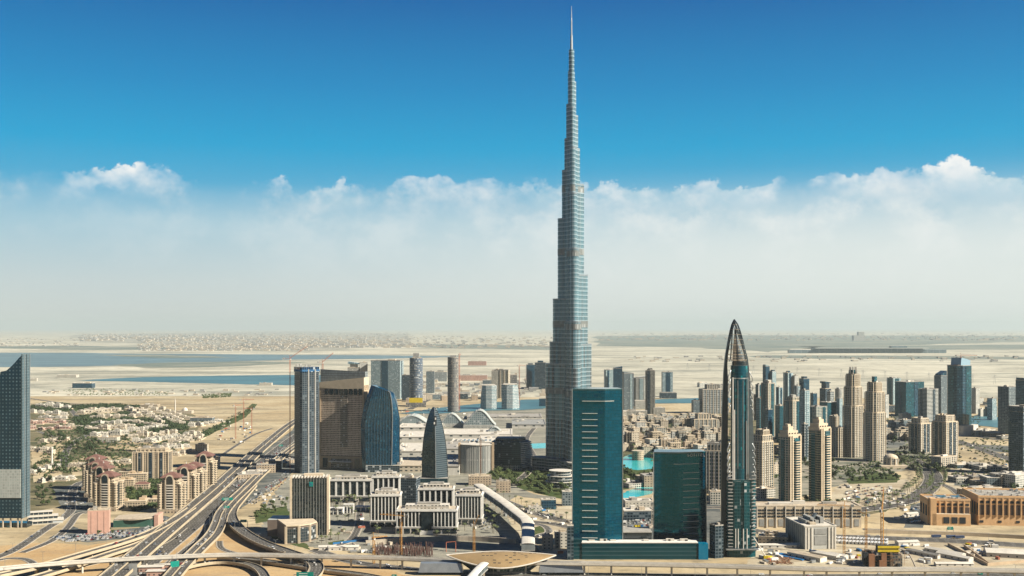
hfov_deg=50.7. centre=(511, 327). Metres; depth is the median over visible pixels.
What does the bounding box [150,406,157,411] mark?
villa
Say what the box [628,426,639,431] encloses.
old town block
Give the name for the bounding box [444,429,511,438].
mall hall
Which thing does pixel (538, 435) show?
mall ground
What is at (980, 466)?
building
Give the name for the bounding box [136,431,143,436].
villa
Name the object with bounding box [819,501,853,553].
tower crane
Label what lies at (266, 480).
market ground
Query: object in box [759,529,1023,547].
kerb
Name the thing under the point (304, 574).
sign gantry
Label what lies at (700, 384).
building
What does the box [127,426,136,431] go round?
villa
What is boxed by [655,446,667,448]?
old town block
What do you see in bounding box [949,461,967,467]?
building
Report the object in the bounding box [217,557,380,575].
loop ramp
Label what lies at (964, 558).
site shed
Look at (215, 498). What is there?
kerb
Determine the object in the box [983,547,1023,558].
site shed
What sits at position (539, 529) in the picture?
lawn
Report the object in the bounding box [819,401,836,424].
tower
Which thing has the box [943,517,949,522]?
window
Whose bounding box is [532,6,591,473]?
supertall tower
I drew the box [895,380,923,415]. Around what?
tower
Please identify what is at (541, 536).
kerb
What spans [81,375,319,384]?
inlet water
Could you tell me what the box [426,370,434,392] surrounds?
tower
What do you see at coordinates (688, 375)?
desert ground
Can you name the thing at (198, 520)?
road
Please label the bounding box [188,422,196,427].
villa
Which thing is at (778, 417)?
tower
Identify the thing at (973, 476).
building
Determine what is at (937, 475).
road
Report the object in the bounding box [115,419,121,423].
villa
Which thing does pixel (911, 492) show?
kerb
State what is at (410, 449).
mall hall
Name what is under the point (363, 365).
tower
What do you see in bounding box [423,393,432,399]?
building
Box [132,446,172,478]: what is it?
apartment block
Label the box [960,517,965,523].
window
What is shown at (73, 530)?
parking ground
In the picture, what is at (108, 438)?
building
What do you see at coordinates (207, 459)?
residence block
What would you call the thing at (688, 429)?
old town block
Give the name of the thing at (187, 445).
villa
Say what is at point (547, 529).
road
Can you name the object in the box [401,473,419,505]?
navy office
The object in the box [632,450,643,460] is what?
lakeside drum
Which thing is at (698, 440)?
old town block
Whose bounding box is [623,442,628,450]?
old town block
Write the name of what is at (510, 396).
curved office
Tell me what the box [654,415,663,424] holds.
old town block
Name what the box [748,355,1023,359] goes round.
scrubland
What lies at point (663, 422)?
old town block
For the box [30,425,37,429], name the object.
villa
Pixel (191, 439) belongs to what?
villa
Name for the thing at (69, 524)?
road
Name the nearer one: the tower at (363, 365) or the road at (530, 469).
the road at (530, 469)
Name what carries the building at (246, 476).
on the market ground at (266, 480)
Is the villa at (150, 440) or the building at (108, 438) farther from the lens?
the building at (108, 438)
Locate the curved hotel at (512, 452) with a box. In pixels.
[492,436,532,469]
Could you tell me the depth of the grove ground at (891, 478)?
1798.16 m
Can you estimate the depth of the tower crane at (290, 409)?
1899.98 m
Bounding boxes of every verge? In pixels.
[170,404,256,449]
[861,461,949,515]
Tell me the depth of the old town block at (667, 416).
2865.37 m
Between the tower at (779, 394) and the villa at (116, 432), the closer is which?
the villa at (116, 432)
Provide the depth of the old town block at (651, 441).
2219.82 m
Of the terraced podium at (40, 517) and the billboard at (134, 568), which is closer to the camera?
the billboard at (134, 568)
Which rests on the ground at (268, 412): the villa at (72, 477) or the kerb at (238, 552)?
the kerb at (238, 552)
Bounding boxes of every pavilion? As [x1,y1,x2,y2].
[468,473,491,484]
[496,478,510,492]
[528,503,540,511]
[540,497,555,509]
[542,533,552,549]
[545,469,571,487]
[554,529,566,547]
[562,489,571,505]
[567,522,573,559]
[623,497,652,506]
[623,505,652,519]
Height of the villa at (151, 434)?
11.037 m
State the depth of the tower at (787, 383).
3368.23 m
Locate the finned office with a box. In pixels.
[290,473,329,534]
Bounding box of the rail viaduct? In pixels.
[0,552,1023,575]
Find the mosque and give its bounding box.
[174,400,193,413]
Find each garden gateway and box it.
[330,507,343,514]
[343,503,353,512]
[355,505,369,511]
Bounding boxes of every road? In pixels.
[0,481,81,557]
[0,507,195,575]
[0,557,36,575]
[19,511,87,552]
[21,528,185,575]
[30,398,248,404]
[30,539,142,575]
[37,431,146,445]
[60,410,87,466]
[137,434,293,575]
[165,540,197,562]
[166,488,237,570]
[217,541,236,552]
[218,428,272,456]
[309,549,1023,575]
[319,502,363,550]
[455,428,536,490]
[503,512,566,527]
[506,499,571,522]
[533,523,551,560]
[720,523,1023,546]
[757,541,924,566]
[774,461,882,474]
[861,451,942,511]
[935,482,956,493]
[958,440,1007,459]
[969,435,1007,440]
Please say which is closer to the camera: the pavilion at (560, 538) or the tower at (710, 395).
the pavilion at (560, 538)
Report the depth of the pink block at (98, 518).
1334.31 m
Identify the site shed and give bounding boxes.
[318,545,328,549]
[328,545,358,550]
[757,543,796,547]
[786,549,826,562]
[810,549,840,559]
[830,551,847,558]
[895,540,919,545]
[904,512,918,516]
[906,548,939,558]
[924,546,965,555]
[933,562,973,566]
[936,550,972,561]
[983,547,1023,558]
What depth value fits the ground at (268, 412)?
1699.33 m
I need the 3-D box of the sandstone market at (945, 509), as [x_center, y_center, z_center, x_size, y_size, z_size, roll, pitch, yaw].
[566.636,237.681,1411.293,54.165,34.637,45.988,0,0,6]
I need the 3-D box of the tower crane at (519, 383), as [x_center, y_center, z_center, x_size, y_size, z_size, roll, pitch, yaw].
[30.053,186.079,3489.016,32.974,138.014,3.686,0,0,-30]
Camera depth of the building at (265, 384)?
4734.34 m
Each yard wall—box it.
[948,543,986,565]
[964,544,988,562]
[987,560,1023,565]
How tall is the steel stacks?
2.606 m
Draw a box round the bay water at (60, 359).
[0,353,457,366]
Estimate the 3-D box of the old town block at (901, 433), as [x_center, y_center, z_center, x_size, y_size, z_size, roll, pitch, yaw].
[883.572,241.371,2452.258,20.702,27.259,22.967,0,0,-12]
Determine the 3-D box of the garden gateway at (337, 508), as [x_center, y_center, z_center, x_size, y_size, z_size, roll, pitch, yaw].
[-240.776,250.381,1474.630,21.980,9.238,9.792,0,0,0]
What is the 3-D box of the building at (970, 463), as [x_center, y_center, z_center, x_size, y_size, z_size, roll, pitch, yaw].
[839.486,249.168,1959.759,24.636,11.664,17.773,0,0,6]
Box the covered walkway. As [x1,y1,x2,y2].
[468,562,488,575]
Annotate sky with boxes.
[0,0,1023,329]
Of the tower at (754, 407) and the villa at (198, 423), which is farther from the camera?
the tower at (754, 407)
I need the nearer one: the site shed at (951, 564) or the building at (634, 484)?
the site shed at (951, 564)
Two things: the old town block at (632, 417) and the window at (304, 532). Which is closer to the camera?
the window at (304, 532)
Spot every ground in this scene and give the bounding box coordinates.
[0,330,1023,397]
[0,396,1023,575]
[50,516,169,541]
[53,484,92,515]
[72,331,411,351]
[209,428,293,508]
[351,409,545,504]
[623,412,776,466]
[747,541,1023,567]
[831,479,913,505]
[847,473,900,483]
[946,467,1023,487]
[958,438,1007,464]
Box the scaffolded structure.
[860,544,911,566]
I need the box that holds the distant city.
[0,332,1023,395]
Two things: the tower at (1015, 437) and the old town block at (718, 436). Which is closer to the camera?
the tower at (1015, 437)
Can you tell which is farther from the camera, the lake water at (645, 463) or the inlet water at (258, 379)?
the inlet water at (258, 379)
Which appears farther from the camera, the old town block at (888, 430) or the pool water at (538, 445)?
the old town block at (888, 430)
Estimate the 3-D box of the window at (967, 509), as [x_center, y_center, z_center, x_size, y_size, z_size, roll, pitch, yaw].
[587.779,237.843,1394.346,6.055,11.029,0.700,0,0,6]
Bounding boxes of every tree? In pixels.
[546,482,553,492]
[831,470,837,477]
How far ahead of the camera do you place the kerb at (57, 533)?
1340.84 m
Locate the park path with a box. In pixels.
[490,484,555,498]
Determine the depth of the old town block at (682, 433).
2368.47 m
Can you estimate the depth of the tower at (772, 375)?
2967.95 m
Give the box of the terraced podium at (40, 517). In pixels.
[27,510,63,524]
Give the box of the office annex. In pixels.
[267,515,316,543]
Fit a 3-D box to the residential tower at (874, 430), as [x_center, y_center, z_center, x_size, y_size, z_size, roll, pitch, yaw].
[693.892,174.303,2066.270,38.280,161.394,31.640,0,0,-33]
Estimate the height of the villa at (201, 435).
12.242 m
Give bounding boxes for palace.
[659,437,680,446]
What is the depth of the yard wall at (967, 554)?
1205.86 m
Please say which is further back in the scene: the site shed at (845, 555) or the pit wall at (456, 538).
the pit wall at (456, 538)
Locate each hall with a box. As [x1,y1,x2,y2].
[113,512,163,527]
[393,457,421,471]
[400,413,426,424]
[400,421,442,430]
[400,431,444,441]
[400,442,422,456]
[442,412,463,426]
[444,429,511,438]
[446,441,469,453]
[447,454,459,474]
[452,438,490,442]
[458,442,493,473]
[463,409,495,427]
[467,413,541,419]
[478,435,520,442]
[487,425,500,431]
[512,418,545,427]
[659,392,676,398]
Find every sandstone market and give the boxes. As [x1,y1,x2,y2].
[919,494,970,525]
[957,484,1001,494]
[962,488,1023,525]
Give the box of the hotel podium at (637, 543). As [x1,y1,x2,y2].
[574,527,707,559]
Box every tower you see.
[0,353,31,527]
[50,447,52,462]
[294,364,319,473]
[347,361,359,370]
[359,361,367,371]
[361,385,401,471]
[371,359,403,398]
[402,374,409,400]
[409,353,422,397]
[420,407,448,482]
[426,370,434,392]
[435,370,446,381]
[447,355,458,411]
[491,371,497,398]
[492,369,509,397]
[510,374,516,382]
[526,363,534,388]
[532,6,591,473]
[535,360,545,389]
[572,387,622,540]
[604,369,612,386]
[613,366,621,387]
[622,372,633,409]
[634,376,644,399]
[645,368,654,413]
[653,449,706,541]
[661,371,672,391]
[691,399,702,412]
[699,383,721,413]
[704,440,720,493]
[708,488,720,504]
[709,522,722,558]
[721,319,758,556]
[751,394,755,419]
[754,427,773,486]
[755,383,760,397]
[756,396,760,428]
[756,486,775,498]
[761,380,774,435]
[763,364,769,381]
[765,408,772,439]
[770,370,775,404]
[775,404,782,442]
[776,386,782,404]
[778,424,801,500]
[783,371,792,400]
[783,394,798,431]
[792,374,797,393]
[793,384,799,395]
[799,376,808,389]
[799,388,809,446]
[801,422,807,459]
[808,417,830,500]
[810,392,816,405]
[810,405,826,422]
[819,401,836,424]
[820,381,830,401]
[827,390,833,400]
[829,414,838,452]
[833,425,844,457]
[835,387,841,400]
[837,397,842,425]
[842,367,863,457]
[863,376,885,461]
[885,394,888,417]
[887,377,900,404]
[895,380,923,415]
[908,416,931,453]
[918,387,937,421]
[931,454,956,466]
[932,413,957,458]
[934,371,946,413]
[947,357,977,435]
[972,387,979,413]
[987,397,996,419]
[998,385,1015,433]
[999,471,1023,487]
[1008,404,1023,470]
[1016,378,1023,404]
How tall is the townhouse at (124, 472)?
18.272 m
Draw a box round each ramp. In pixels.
[161,559,269,575]
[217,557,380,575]
[225,485,323,575]
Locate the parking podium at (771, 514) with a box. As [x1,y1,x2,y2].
[756,500,861,527]
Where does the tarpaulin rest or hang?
on the ground at (268, 412)
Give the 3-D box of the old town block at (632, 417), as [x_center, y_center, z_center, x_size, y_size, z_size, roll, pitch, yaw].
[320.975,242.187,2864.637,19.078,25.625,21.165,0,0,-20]
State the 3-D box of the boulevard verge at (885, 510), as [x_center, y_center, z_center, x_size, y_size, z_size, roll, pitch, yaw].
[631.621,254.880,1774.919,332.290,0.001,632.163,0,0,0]
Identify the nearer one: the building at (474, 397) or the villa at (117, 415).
the villa at (117, 415)
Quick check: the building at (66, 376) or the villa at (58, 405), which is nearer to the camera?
the villa at (58, 405)
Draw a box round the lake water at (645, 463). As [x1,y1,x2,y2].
[623,455,652,469]
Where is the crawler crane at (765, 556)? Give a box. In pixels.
[753,537,768,558]
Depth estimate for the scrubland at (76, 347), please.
13709.17 m
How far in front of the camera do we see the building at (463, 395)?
3844.44 m
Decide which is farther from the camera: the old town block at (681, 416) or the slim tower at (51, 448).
the old town block at (681, 416)
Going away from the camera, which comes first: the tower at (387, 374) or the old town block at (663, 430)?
the old town block at (663, 430)
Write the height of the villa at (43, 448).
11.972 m
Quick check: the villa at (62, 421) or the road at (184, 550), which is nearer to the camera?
the road at (184, 550)
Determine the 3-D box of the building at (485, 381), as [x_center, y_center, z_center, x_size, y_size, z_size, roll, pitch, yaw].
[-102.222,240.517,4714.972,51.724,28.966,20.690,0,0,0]
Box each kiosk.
[138,565,163,571]
[146,569,166,575]
[153,563,169,569]
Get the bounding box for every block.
[81,454,107,490]
[84,459,110,496]
[87,506,110,533]
[88,461,117,501]
[92,470,124,510]
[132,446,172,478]
[157,471,186,513]
[175,462,199,502]
[189,461,207,492]
[194,451,217,487]
[330,474,371,501]
[370,487,401,527]
[371,470,401,490]
[395,501,458,534]
[417,481,454,505]
[455,487,483,525]
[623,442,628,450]
[624,429,638,443]
[626,419,645,426]
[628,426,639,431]
[629,414,636,422]
[629,440,641,450]
[632,443,650,449]
[635,421,647,431]
[636,412,643,418]
[639,432,644,442]
[641,424,650,435]
[642,445,653,456]
[643,432,651,441]
[645,414,652,421]
[645,438,658,445]
[649,428,666,438]
[651,424,670,437]
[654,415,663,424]
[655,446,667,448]
[660,413,672,422]
[660,419,667,427]
[667,439,692,448]
[670,413,686,423]
[671,430,677,437]
[673,418,682,427]
[678,428,687,443]
[679,426,690,432]
[681,439,698,446]
[683,416,690,426]
[686,433,696,442]
[688,413,694,417]
[690,412,716,428]
[690,438,700,443]
[691,426,700,434]
[693,430,702,438]
[693,444,706,450]
[696,425,709,431]
[700,438,709,443]
[701,429,715,441]
[710,427,717,431]
[713,430,720,442]
[715,416,721,425]
[758,529,787,542]
[785,513,836,549]
[852,332,864,340]
[886,427,890,438]
[888,420,896,431]
[892,423,907,439]
[895,427,905,439]
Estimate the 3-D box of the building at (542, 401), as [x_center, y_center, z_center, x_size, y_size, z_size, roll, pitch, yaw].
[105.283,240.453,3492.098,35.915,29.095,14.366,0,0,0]
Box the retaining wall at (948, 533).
[867,529,1023,538]
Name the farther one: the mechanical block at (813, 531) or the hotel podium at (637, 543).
the mechanical block at (813, 531)
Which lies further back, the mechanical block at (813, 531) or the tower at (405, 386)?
the tower at (405, 386)
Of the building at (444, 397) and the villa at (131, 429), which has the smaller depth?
the villa at (131, 429)
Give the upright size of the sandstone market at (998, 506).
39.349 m
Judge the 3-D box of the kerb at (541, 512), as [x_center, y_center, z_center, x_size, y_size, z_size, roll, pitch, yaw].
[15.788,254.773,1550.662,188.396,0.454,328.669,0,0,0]
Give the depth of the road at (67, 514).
1396.09 m
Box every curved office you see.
[480,384,496,408]
[502,383,518,408]
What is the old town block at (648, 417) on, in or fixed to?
on the ground at (268, 412)
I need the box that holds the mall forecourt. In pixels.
[509,506,584,569]
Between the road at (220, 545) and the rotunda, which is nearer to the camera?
the road at (220, 545)
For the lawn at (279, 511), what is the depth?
1479.48 m
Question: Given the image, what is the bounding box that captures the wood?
[30,402,254,449]
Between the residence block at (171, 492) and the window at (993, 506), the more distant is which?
the residence block at (171, 492)
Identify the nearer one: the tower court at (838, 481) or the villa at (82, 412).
the tower court at (838, 481)
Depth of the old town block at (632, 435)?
2335.28 m
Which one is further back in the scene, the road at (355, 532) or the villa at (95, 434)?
the villa at (95, 434)
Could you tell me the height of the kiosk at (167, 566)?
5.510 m
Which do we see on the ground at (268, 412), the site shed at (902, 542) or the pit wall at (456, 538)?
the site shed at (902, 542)
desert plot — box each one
[30,442,63,481]
[68,456,128,475]
[107,439,162,450]
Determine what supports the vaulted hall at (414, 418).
on the ground at (268, 412)
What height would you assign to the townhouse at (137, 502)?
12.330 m
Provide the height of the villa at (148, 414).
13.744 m
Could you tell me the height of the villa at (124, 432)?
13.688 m
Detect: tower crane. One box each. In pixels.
[233,403,237,438]
[282,346,307,471]
[368,533,387,563]
[380,511,408,554]
[470,515,478,551]
[517,365,525,405]
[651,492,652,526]
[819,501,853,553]
[857,509,869,548]
[879,487,883,543]
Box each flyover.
[99,419,293,575]
[163,444,293,575]
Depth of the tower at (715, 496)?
1555.29 m
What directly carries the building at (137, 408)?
on the villa garden
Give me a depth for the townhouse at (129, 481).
1713.11 m
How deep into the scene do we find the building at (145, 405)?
3392.36 m
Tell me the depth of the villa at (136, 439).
2390.63 m
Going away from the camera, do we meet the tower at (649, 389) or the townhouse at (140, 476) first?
the townhouse at (140, 476)
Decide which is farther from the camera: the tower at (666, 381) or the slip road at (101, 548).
the tower at (666, 381)
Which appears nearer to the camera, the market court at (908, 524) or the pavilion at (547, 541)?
the pavilion at (547, 541)
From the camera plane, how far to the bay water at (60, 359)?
8851.96 m
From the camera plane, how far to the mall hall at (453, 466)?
1875.91 m
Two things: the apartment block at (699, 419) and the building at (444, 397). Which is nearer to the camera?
the apartment block at (699, 419)
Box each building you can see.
[57,374,78,377]
[72,382,94,387]
[98,435,119,440]
[124,407,143,410]
[140,403,159,408]
[190,416,214,420]
[195,442,208,452]
[213,456,219,467]
[236,471,262,479]
[247,468,266,471]
[256,462,275,472]
[259,382,272,385]
[264,459,281,468]
[282,460,288,466]
[284,457,293,462]
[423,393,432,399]
[433,393,443,399]
[441,394,447,400]
[459,374,486,380]
[459,393,467,398]
[468,361,485,364]
[471,394,477,400]
[483,379,490,383]
[539,397,545,405]
[623,409,646,419]
[623,480,643,487]
[634,399,644,408]
[635,475,640,481]
[640,472,652,486]
[653,407,664,415]
[697,382,707,386]
[774,446,778,453]
[774,462,778,473]
[889,404,894,411]
[898,412,910,418]
[898,418,910,425]
[948,474,968,482]
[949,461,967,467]
[966,461,979,467]
[966,473,982,481]
[969,479,983,485]
[971,428,995,435]
[971,463,991,469]
[978,408,985,415]
[979,474,1004,486]
[980,429,992,435]
[983,431,1004,436]
[987,464,1006,470]
[989,471,1008,486]
[996,435,1007,438]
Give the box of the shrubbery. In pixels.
[35,414,672,510]
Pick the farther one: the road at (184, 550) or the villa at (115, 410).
the villa at (115, 410)
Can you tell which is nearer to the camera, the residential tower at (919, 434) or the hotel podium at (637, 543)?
the hotel podium at (637, 543)
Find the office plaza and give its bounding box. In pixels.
[261,469,523,557]
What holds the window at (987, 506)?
in the sandstone market at (998, 506)
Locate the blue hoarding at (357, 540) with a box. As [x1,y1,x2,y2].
[333,536,504,544]
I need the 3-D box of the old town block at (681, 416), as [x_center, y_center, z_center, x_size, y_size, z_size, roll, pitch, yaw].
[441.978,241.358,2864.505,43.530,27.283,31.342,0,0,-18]
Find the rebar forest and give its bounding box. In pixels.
[375,541,432,556]
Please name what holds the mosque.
on the villa garden
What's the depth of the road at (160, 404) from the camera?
3617.99 m
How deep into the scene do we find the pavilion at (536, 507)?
1488.44 m
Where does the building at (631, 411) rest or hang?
on the ground at (268, 412)
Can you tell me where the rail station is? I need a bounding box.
[418,551,583,574]
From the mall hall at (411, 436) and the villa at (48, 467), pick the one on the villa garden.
the villa at (48, 467)
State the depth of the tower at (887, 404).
3039.73 m
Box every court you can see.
[773,443,931,500]
[886,432,907,447]
[904,503,923,527]
[954,482,1003,487]
[958,443,1007,452]
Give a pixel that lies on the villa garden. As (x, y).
(36, 504)
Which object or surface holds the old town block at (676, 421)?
on the ground at (268, 412)
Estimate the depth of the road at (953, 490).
1707.21 m
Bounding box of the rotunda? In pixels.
[879,454,907,467]
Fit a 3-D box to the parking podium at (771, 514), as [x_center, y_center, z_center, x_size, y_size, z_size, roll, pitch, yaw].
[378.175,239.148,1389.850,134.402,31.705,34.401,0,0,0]
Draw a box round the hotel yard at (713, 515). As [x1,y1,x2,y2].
[623,504,720,556]
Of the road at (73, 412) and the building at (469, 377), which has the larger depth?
the building at (469, 377)
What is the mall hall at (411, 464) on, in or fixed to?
on the ground at (268, 412)
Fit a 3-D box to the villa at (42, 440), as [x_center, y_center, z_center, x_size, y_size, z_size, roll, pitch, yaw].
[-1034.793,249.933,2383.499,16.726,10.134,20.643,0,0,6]
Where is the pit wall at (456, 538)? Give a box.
[366,536,515,545]
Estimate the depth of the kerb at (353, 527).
1370.49 m
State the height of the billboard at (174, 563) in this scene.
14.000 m
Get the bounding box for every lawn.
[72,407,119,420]
[253,506,289,522]
[265,528,309,549]
[487,469,571,498]
[534,526,543,534]
[623,469,651,489]
[927,474,934,486]
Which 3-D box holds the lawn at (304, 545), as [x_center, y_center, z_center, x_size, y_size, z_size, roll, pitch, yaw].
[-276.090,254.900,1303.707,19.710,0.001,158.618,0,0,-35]
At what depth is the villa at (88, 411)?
3177.35 m
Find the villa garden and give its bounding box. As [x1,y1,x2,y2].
[30,404,203,510]
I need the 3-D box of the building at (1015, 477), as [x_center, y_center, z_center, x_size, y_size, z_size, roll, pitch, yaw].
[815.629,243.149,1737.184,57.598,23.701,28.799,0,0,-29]
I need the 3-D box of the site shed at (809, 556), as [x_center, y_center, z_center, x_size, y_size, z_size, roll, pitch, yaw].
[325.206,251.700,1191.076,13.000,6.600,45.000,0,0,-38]
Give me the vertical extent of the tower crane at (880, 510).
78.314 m
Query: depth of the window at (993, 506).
1390.96 m
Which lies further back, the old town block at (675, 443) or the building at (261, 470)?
the old town block at (675, 443)
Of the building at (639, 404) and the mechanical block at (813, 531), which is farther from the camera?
the building at (639, 404)
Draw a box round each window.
[287,528,297,542]
[300,527,308,541]
[311,525,315,539]
[323,458,327,467]
[330,497,339,500]
[354,459,359,468]
[360,497,368,500]
[386,522,391,526]
[421,513,431,529]
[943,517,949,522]
[952,517,957,523]
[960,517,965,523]
[965,507,969,513]
[979,505,983,514]
[986,505,988,514]
[992,505,994,514]
[998,505,1001,514]
[1004,505,1007,514]
[1010,505,1013,514]
[1016,505,1019,514]
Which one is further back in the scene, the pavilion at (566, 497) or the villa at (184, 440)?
the villa at (184, 440)
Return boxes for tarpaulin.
[775,553,805,560]
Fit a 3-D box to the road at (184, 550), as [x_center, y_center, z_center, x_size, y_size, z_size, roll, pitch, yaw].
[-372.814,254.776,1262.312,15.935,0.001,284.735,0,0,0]
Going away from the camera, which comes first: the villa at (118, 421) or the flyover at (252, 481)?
the flyover at (252, 481)
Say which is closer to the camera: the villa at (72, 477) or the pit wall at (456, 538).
the pit wall at (456, 538)
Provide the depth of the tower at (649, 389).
3087.12 m
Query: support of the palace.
on the ground at (268, 412)
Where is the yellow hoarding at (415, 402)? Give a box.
[406,398,425,406]
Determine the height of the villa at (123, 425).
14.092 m
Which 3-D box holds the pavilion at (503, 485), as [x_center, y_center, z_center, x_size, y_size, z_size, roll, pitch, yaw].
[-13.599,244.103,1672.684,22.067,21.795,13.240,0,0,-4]
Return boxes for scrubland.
[0,346,263,350]
[391,344,549,349]
[593,335,1023,351]
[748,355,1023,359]
[805,344,1023,349]
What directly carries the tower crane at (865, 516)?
on the site ground at (906, 562)
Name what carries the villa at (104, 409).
on the villa garden
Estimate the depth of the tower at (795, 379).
3365.45 m
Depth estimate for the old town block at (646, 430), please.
2527.81 m
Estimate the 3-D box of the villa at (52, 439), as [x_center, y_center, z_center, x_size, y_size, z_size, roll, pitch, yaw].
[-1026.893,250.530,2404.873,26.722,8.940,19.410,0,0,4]
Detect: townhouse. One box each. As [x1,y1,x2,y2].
[119,468,131,477]
[121,477,135,487]
[124,497,147,506]
[127,471,147,481]
[134,481,150,490]
[142,495,156,501]
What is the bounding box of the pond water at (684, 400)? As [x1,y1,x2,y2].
[655,398,730,402]
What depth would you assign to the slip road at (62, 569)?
1168.37 m
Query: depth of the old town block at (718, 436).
2367.89 m
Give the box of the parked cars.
[52,440,919,541]
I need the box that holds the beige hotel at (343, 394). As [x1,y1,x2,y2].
[319,369,368,469]
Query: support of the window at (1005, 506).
in the sandstone market at (998, 506)
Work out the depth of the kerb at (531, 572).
1117.84 m
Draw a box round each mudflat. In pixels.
[110,354,230,357]
[119,361,306,367]
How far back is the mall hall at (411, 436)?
2426.83 m
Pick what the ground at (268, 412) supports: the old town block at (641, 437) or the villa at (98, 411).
the old town block at (641, 437)
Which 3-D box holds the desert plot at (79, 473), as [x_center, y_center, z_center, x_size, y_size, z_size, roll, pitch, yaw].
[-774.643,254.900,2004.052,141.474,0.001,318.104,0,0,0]
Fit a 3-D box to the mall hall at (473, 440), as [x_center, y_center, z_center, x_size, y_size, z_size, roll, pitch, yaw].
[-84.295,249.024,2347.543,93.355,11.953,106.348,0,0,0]
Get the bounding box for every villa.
[30,420,37,424]
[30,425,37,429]
[30,469,36,473]
[35,410,44,413]
[35,420,43,424]
[36,477,47,482]
[37,467,48,472]
[38,438,48,442]
[38,446,49,452]
[43,418,51,423]
[43,465,52,469]
[44,402,54,406]
[44,448,57,453]
[47,438,56,441]
[51,403,62,407]
[51,409,60,414]
[54,475,69,480]
[57,419,67,423]
[57,425,72,429]
[59,411,68,415]
[67,462,75,467]
[68,475,76,479]
[74,462,85,467]
[75,410,86,414]
[79,408,92,413]
[89,431,101,436]
[93,409,104,413]
[97,413,107,418]
[98,407,109,412]
[99,424,110,429]
[108,407,122,412]
[110,428,122,435]
[113,413,120,417]
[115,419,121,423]
[117,423,126,429]
[118,458,131,463]
[121,429,130,435]
[127,413,136,417]
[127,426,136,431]
[129,437,139,442]
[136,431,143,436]
[141,410,152,414]
[143,430,150,436]
[143,438,158,442]
[145,412,154,416]
[149,431,155,436]
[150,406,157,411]
[168,437,175,442]
[168,444,180,448]
[169,429,179,433]
[173,451,181,456]
[178,438,190,442]
[180,449,187,454]
[183,443,191,447]
[184,436,194,441]
[186,448,197,453]
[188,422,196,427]
[189,435,202,440]
[195,421,205,425]
[196,433,205,438]
[214,418,224,422]
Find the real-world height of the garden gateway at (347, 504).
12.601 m
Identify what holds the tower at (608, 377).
on the ground at (268, 412)
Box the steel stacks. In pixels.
[766,556,794,563]
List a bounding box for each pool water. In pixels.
[531,443,545,448]
[623,487,652,497]
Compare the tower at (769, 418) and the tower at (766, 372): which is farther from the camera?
the tower at (766, 372)
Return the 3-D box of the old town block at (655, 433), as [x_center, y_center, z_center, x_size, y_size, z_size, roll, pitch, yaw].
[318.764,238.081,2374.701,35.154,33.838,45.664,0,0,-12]
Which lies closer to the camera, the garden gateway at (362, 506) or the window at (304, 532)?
the window at (304, 532)
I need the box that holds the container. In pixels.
[991,544,998,547]
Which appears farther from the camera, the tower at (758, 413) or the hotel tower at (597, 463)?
the tower at (758, 413)
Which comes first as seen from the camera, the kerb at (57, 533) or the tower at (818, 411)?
the kerb at (57, 533)
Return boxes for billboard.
[129,564,136,575]
[170,561,178,566]
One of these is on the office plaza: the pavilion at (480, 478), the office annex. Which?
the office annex
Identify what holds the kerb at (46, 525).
on the ground at (268, 412)
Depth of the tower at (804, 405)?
2245.96 m
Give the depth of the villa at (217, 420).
2895.84 m
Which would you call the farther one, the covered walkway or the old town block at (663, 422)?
the old town block at (663, 422)
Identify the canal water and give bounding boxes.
[399,399,545,413]
[972,414,997,426]
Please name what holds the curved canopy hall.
on the ground at (268, 412)
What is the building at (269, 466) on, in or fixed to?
on the market ground at (266, 480)
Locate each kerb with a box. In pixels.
[0,481,79,557]
[0,557,37,575]
[17,511,87,552]
[159,435,292,562]
[168,489,236,562]
[216,541,312,558]
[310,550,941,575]
[317,502,364,550]
[458,428,536,490]
[507,499,571,523]
[532,523,552,560]
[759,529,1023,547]
[836,543,925,566]
[864,456,943,511]
[864,528,1014,534]
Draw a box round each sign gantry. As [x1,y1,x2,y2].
[218,497,236,507]
[294,572,315,575]
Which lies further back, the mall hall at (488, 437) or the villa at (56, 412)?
the villa at (56, 412)
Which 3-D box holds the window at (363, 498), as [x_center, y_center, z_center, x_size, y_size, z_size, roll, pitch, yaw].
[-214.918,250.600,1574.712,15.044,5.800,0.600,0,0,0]
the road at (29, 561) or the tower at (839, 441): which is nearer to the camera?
the road at (29, 561)
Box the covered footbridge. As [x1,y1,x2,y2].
[474,484,534,551]
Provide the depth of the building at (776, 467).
1886.32 m
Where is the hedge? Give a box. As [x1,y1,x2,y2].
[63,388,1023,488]
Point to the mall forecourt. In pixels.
(538, 541)
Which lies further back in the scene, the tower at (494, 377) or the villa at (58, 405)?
the tower at (494, 377)
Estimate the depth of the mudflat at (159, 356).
9447.50 m
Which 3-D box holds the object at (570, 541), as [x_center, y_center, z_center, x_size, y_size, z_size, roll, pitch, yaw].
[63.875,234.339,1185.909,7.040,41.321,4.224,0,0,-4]
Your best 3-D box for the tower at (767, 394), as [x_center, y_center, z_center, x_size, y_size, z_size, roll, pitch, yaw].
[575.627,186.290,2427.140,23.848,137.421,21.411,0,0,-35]
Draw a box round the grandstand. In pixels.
[788,346,945,352]

